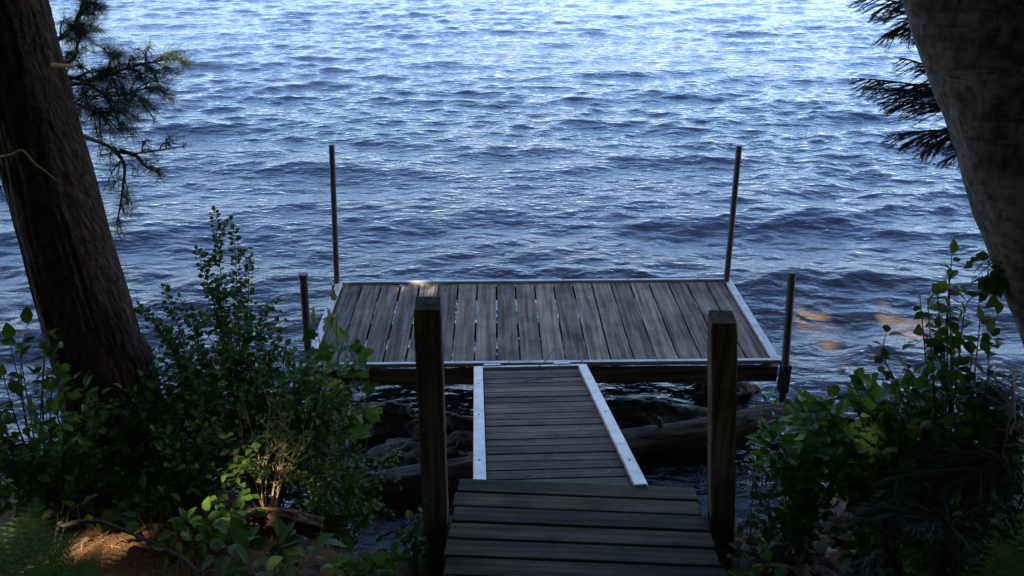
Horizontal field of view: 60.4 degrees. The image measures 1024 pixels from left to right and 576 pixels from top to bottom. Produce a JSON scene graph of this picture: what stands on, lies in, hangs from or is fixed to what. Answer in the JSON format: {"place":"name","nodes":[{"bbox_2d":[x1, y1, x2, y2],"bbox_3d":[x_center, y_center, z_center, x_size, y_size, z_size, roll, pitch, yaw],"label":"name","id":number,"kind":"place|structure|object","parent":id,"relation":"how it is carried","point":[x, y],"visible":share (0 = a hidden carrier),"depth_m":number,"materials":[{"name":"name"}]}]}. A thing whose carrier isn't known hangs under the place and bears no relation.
{"place":"outdoors","nodes":[
{"label":"outdoors","id":0,"kind":"place"},
{"bbox_2d":[0,0,1023,482],"bbox_3d":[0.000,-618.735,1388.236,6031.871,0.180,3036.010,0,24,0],"label":"lake water","id":1,"kind":"structure","parent":0,"point":[508,138],"depth_m":12.23,"materials":[{"name":"blue liquid"}]},
{"bbox_2d":[335,401,415,447],"bbox_3d":[-0.851,0.876,5.710,0.622,0.230,0.414,0,24,0],"label":"shore rock","id":2,"kind":"object","parent":1,"relation":"in","point":[395,417],"visible":0.53,"depth_m":5.61,"materials":[{"name":"grey stone"}]},
{"bbox_2d":[367,437,419,469],"bbox_3d":[-0.667,1.018,5.284,0.379,0.191,0.271,5,25,12],"label":"shore rock","id":3,"kind":"object","parent":1,"relation":"on","point":[410,452],"visible":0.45,"depth_m":5.23,"materials":[{"name":"grey stone"}]},
{"bbox_2d":[403,410,472,442],"bbox_3d":[-0.490,0.908,5.687,0.461,0.237,0.425,-22,32,-40],"label":"shore rock","id":4,"kind":"object","parent":1,"relation":"in","point":[456,422],"visible":0.33,"depth_m":5.59,"materials":[{"name":"grey stone"}]},
{"bbox_2d":[446,430,472,458],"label":"shore rock","id":5,"kind":"object","parent":1,"relation":"in","point":[459,444],"visible":0.48,"depth_m":5.38,"materials":[{"name":"grey stone"}]},
{"bbox_2d":[356,394,825,504],"bbox_3d":[0.545,0.941,5.270,2.989,0.267,0.198,-6,25,-13],"label":"sunken log","id":6,"kind":"object","parent":1,"relation":"on","point":[660,435],"visible":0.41,"depth_m":5.30,"materials":[{"name":"brown wood"}]},
{"bbox_2d":[605,396,707,429],"bbox_3d":[0.862,0.845,5.784,0.942,0.219,0.434,0,24,0],"label":"shore rock","id":7,"kind":"object","parent":1,"relation":"in","point":[630,412],"visible":0.44,"depth_m":5.70,"materials":[{"name":"grey stone"}]},
{"bbox_2d":[691,382,764,404],"bbox_3d":[1.498,0.708,6.095,0.509,0.220,0.277,0,24,0],"label":"shore rock","id":8,"kind":"object","parent":1,"relation":"in","point":[747,391],"visible":0.36,"depth_m":6.04,"materials":[{"name":"grey stone"}]},
{"bbox_2d":[0,250,1023,575],"bbox_3d":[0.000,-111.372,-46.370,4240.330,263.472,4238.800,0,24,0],"label":"ground","id":9,"kind":"structure","parent":0,"point":[688,466],"depth_m":6.81,"materials":[{"name":"soil"}]},
{"bbox_2d":[0,306,63,446],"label":"broadleaf sapling","id":10,"kind":"object","parent":9,"relation":"on","point":[8,333],"visible":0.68,"depth_m":3.56,"materials":[{"name":"green plant"}]},
{"bbox_2d":[0,448,96,552],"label":"herb","id":11,"kind":"object","parent":9,"relation":"on","point":[65,495],"visible":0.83,"depth_m":3.30,"materials":[{"name":"green plant"}]},
{"bbox_2d":[0,498,104,575],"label":"fern","id":12,"kind":"object","parent":9,"relation":"on","point":[65,568],"visible":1,"depth_m":2.78,"materials":[{"name":"green plant"}]},
{"bbox_2d":[0,388,119,546],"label":"leafy bush","id":13,"kind":"object","parent":9,"relation":"on","point":[51,459],"visible":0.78,"depth_m":3.41,"materials":[{"name":"green plant"}]},
{"bbox_2d":[17,363,105,519],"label":"leafy herb","id":14,"kind":"object","parent":9,"relation":"on","point":[55,404],"visible":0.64,"depth_m":3.42,"materials":[{"name":"green plant"}]},
{"bbox_2d":[0,0,201,506],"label":"pine tree","id":15,"kind":"object","parent":9,"relation":"on","point":[81,297],"visible":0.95,"depth_m":3.70,"materials":[{"name":"brown plant"}]},
{"bbox_2d":[80,471,149,535],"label":"herb","id":16,"kind":"object","parent":9,"relation":"on","point":[106,516],"visible":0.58,"depth_m":3.46,"materials":[{"name":"green plant"}]},
{"bbox_2d":[131,558,151,575],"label":"grass tuft","id":17,"kind":"object","parent":9,"relation":"on","point":[136,569],"visible":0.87,"depth_m":3.03,"materials":[{"name":"green plant"}]},
{"bbox_2d":[110,473,179,556],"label":"herb","id":18,"kind":"object","parent":9,"relation":"on","point":[129,518],"visible":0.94,"depth_m":3.28,"materials":[{"name":"green plant"}]},
{"bbox_2d":[36,381,296,529],"bbox_3d":[-1.442,0.719,3.665,1.114,0.706,0.662,0,24,0],"label":"leafy bush","id":19,"kind":"object","parent":9,"relation":"on","point":[216,431],"visible":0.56,"depth_m":3.59,"materials":[{"name":"green plant"}]},
{"bbox_2d":[84,411,276,524],"bbox_3d":[-1.277,0.764,3.596,0.698,0.581,0.540,0,24,0],"label":"leafy bush","id":20,"kind":"object","parent":9,"relation":"on","point":[227,476],"visible":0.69,"depth_m":3.50,"materials":[{"name":"green plant"}]},
{"bbox_2d":[136,333,232,441],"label":"leafy bush","id":21,"kind":"object","parent":9,"relation":"on","point":[159,396],"visible":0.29,"depth_m":3.80,"materials":[{"name":"green plant"}]},
{"bbox_2d":[151,495,228,575],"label":"herb","id":22,"kind":"object","parent":9,"relation":"on","point":[199,523],"visible":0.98,"depth_m":3.09,"materials":[{"name":"green plant"}]},
{"bbox_2d":[132,205,302,506],"bbox_3d":[-1.292,0.346,3.965,0.422,1.359,0.652,22,32,40],"label":"arching shrub","id":23,"kind":"object","parent":9,"relation":"on","point":[226,331],"visible":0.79,"depth_m":3.91,"materials":[{"name":"green plant"}]},
{"bbox_2d":[211,488,267,544],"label":"herb","id":24,"kind":"object","parent":9,"relation":"on","point":[238,504],"visible":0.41,"depth_m":3.41,"materials":[{"name":"green plant"}]},
{"bbox_2d":[164,310,344,507],"bbox_3d":[-1.250,0.645,4.143,0.789,1.028,0.660,-16,29,-32],"label":"leafy bush","id":25,"kind":"object","parent":9,"relation":"on","point":[262,365],"visible":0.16,"depth_m":4.01,"materials":[{"name":"green plant"}]},
{"bbox_2d":[219,377,325,506],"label":"dry twig bush","id":26,"kind":"object","parent":9,"relation":"on","point":[282,446],"visible":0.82,"depth_m":3.69,"materials":[{"name":"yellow plant"}]},
{"bbox_2d":[201,516,346,575],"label":"herb","id":27,"kind":"object","parent":9,"relation":"on","point":[287,549],"visible":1,"depth_m":2.90,"materials":[{"name":"green plant"}]},
{"bbox_2d":[205,338,351,507],"bbox_3d":[-1.083,0.668,4.036,0.567,0.730,0.611,19,30,36],"label":"leafy bush","id":28,"kind":"object","parent":9,"relation":"on","point":[288,405],"visible":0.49,"depth_m":3.96,"materials":[{"name":"green plant"}]},
{"bbox_2d":[243,507,324,539],"bbox_3d":[-0.904,0.936,3.491,0.320,0.150,0.110,2,24,4],"label":"bark log","id":29,"kind":"object","parent":9,"relation":"on","point":[309,526],"visible":0.7,"depth_m":3.45,"materials":[{"name":"brown wood"}]},
{"bbox_2d":[249,362,375,549],"bbox_3d":[-0.940,0.893,4.160,0.502,1.033,0.614,-13,27,-27],"label":"leafy bush","id":30,"kind":"object","parent":9,"relation":"on","point":[320,453],"visible":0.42,"depth_m":4.07,"materials":[{"name":"green plant"}]},
{"bbox_2d":[297,289,382,553],"bbox_3d":[-0.840,0.776,4.399,0.391,1.501,0.488,0,24,0],"label":"maple sapling","id":31,"kind":"object","parent":9,"relation":"on","point":[325,354],"visible":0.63,"depth_m":4.25,"materials":[{"name":"green plant"}]},
{"bbox_2d":[303,436,403,551],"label":"leaf shrub","id":32,"kind":"object","parent":9,"relation":"on","point":[340,516],"visible":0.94,"depth_m":3.73,"materials":[{"name":"green plant"}]},
{"bbox_2d":[320,537,402,575],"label":"herb","id":33,"kind":"object","parent":9,"relation":"on","point":[381,562],"visible":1,"depth_m":3.02,"materials":[{"name":"green plant"}]},
{"bbox_2d":[376,514,420,541],"bbox_3d":[-0.420,0.923,3.418,0.250,0.023,0.027,-20,31,-37],"label":"fallen stick","id":34,"kind":"object","parent":9,"relation":"on","point":[392,530],"visible":0.79,"depth_m":3.38,"materials":[{"name":"brown wood"}]},
{"bbox_2d":[394,507,433,575],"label":"herb","id":35,"kind":"object","parent":9,"relation":"on","point":[416,547],"visible":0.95,"depth_m":3.28,"materials":[{"name":"green plant"}]},
{"bbox_2d":[414,296,448,566],"bbox_3d":[-0.284,0.752,3.252,0.100,1.548,0.095,0,24,0],"label":"wooden post","id":36,"kind":"object","parent":9,"relation":"on","point":[428,339],"visible":0.84,"depth_m":3.08,"materials":[{"name":"brown wood"}]},
{"bbox_2d":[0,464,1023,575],"bbox_3d":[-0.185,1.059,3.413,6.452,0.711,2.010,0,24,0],"label":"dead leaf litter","id":37,"kind":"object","parent":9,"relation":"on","point":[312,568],"visible":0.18,"depth_m":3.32,"materials":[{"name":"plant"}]},
{"bbox_2d":[57,519,201,574],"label":"fallen stick","id":38,"kind":"object","parent":37,"relation":"on","point":[101,522],"visible":0.95,"depth_m":3.07,"materials":[{"name":"brown wood"}]},
{"bbox_2d":[298,144,795,444],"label":"dock platform","id":39,"kind":"structure","parent":9,"relation":"on","point":[602,329],"depth_m":6.11,"materials":[{"name":"grey wood"}]},
{"bbox_2d":[443,479,727,575],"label":"wooden landing","id":40,"kind":"object","parent":9,"relation":"on","point":[511,528],"visible":1,"depth_m":3.23,"materials":[{"name":"grey wood"}]},
{"bbox_2d":[473,362,647,486],"bbox_3d":[0.156,0.704,4.585,0.710,0.145,2.070,-1,9,-2],"label":"gangway","id":41,"kind":"object","parent":40,"relation":"attached to","point":[563,427],"visible":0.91,"depth_m":4.32,"materials":[{"name":"grey wood"}]},
{"bbox_2d":[524,343,559,381],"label":"fallen twig","id":42,"kind":"object","parent":41,"relation":"on","point":[544,374],"visible":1,"depth_m":5.25,"materials":[{"name":"brown wood"}]},
{"bbox_2d":[707,310,737,546],"bbox_3d":[0.802,0.756,3.363,0.224,1.449,0.095,0,24,0],"label":"wooden post","id":43,"kind":"object","parent":9,"relation":"on","point":[722,338],"visible":0.83,"depth_m":3.20,"materials":[{"name":"brown wood"}]},
{"bbox_2d":[728,543,784,575],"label":"herb","id":44,"kind":"object","parent":9,"relation":"on","point":[760,566],"visible":1,"depth_m":2.90,"materials":[{"name":"green plant"}]},
{"bbox_2d":[743,386,778,535],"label":"herb","id":45,"kind":"object","parent":9,"relation":"on","point":[760,460],"visible":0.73,"depth_m":4.06,"materials":[{"name":"green plant"}]},
{"bbox_2d":[730,425,843,568],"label":"leafy bush","id":46,"kind":"object","parent":9,"relation":"on","point":[800,534],"visible":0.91,"depth_m":3.23,"materials":[{"name":"green plant"}]},
{"bbox_2d":[752,385,860,540],"bbox_3d":[1.161,0.708,3.370,0.479,0.612,0.423,0,24,0],"label":"broadleaf shrub","id":47,"kind":"object","parent":9,"relation":"on","point":[794,417],"visible":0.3,"depth_m":3.34,"materials":[{"name":"green plant"}]},
{"bbox_2d":[790,331,883,353],"bbox_3d":[2.583,0.498,6.964,0.875,0.256,0.444,0,24,0],"label":"submerged stone","id":48,"kind":"object","parent":9,"relation":"on","point":[825,345],"visible":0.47,"depth_m":6.88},
{"bbox_2d":[763,293,911,326],"bbox_3d":[2.816,0.195,7.616,1.314,0.267,0.514,0,24,0],"label":"submerged stone","id":49,"kind":"object","parent":9,"relation":"on","point":[809,309],"visible":0.77,"depth_m":7.50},
{"bbox_2d":[823,525,858,535],"bbox_3d":[1.283,0.837,3.106,0.424,0.048,0.027,-6,25,-13],"label":"fallen stick","id":50,"kind":"object","parent":9,"relation":"on","point":[831,531],"visible":0.34,"depth_m":3.06,"materials":[{"name":"brown wood"}]},
{"bbox_2d":[715,496,1023,575],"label":"dead leaf litter","id":51,"kind":"object","parent":9,"relation":"on","point":[790,565],"visible":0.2,"depth_m":3.31,"materials":[{"name":"plant"}]},
{"bbox_2d":[838,546,914,575],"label":"shore rock","id":52,"kind":"object","parent":9,"relation":"on","point":[880,561],"visible":0.91,"depth_m":2.88,"materials":[{"name":"grey stone"}]},
{"bbox_2d":[837,523,922,575],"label":"herb","id":53,"kind":"object","parent":9,"relation":"on","point":[844,558],"visible":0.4,"depth_m":2.97,"materials":[{"name":"green plant"}]},
{"bbox_2d":[806,434,979,553],"bbox_3d":[1.313,0.786,3.143,0.527,0.572,0.407,0,24,0],"label":"leafy bush","id":54,"kind":"object","parent":9,"relation":"on","point":[852,479],"visible":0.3,"depth_m":3.08,"materials":[{"name":"green plant"}]},
{"bbox_2d":[782,367,1023,544],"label":"broadleaf shrub","id":55,"kind":"object","parent":9,"relation":"on","point":[872,434],"visible":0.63,"depth_m":3.10,"materials":[{"name":"green plant"}]},
{"bbox_2d":[846,0,960,174],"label":"hemlock tree","id":56,"kind":"object","parent":9,"relation":"on","point":[916,93],"visible":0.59,"depth_m":3.12,"materials":[{"name":"green plant"}]},
{"bbox_2d":[845,312,961,340],"bbox_3d":[3.222,0.370,7.272,1.089,0.269,0.525,0,24,0],"label":"submerged stone","id":57,"kind":"object","parent":9,"relation":"on","point":[877,321],"visible":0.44,"depth_m":7.22,"materials":[{"name":"stone"}]},
{"bbox_2d":[836,491,1013,571],"bbox_3d":[1.316,0.905,2.837,0.542,0.460,0.313,0,24,0],"label":"hemlock sapling","id":58,"kind":"object","parent":9,"relation":"on","point":[898,515],"visible":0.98,"depth_m":2.78,"materials":[{"name":"green plant"}]},
{"bbox_2d":[867,324,1004,515],"bbox_3d":[1.458,0.603,3.183,0.472,0.981,0.263,3,24,7],"label":"drooping branchlet","id":59,"kind":"object","parent":9,"relation":"on","point":[914,395],"visible":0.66,"depth_m":3.04,"materials":[{"name":"green plant"}]},
{"bbox_2d":[875,363,1023,572],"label":"hemlock sapling","id":60,"kind":"object","parent":9,"relation":"on","point":[959,467],"visible":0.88,"depth_m":2.89,"materials":[{"name":"green plant"}]},
{"bbox_2d":[902,238,1000,536],"bbox_3d":[1.523,0.452,3.162,0.316,1.232,0.308,11,27,24],"label":"alder sapling","id":61,"kind":"object","parent":9,"relation":"on","point":[946,377],"visible":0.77,"depth_m":3.04,"materials":[{"name":"green plant"}]},
{"bbox_2d":[888,467,1023,575],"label":"leafy bush","id":62,"kind":"object","parent":9,"relation":"on","point":[927,557],"visible":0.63,"depth_m":2.78,"materials":[{"name":"green plant"}]},
{"bbox_2d":[902,0,1023,345],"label":"leaning tree","id":63,"kind":"object","parent":9,"relation":"on","point":[971,53],"visible":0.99,"depth_m":2.24,"materials":[{"name":"grey plant"}]},
{"bbox_2d":[963,251,1004,314],"bbox_3d":[1.304,-0.042,2.394,0.118,0.211,0.126,0,24,0],"label":"trunk sprout","id":64,"kind":"object","parent":63,"relation":"attached to","point":[992,284],"visible":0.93,"depth_m":2.38,"materials":[{"name":"green plant"}]},
{"bbox_2d":[927,326,1023,357],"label":"submerged stone","id":65,"kind":"object","parent":9,"relation":"on","point":[1011,340],"visible":0.32,"depth_m":6.97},
{"bbox_2d":[929,386,1023,575],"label":"leafy bush","id":66,"kind":"object","parent":9,"relation":"on","point":[1007,492],"visible":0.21,"depth_m":2.96,"materials":[{"name":"green plant"}]},
{"bbox_2d":[961,525,1023,575],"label":"fern","id":67,"kind":"object","parent":9,"relation":"on","point":[1009,569],"visible":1,"depth_m":2.60,"materials":[{"name":"green plant"}]}
]}

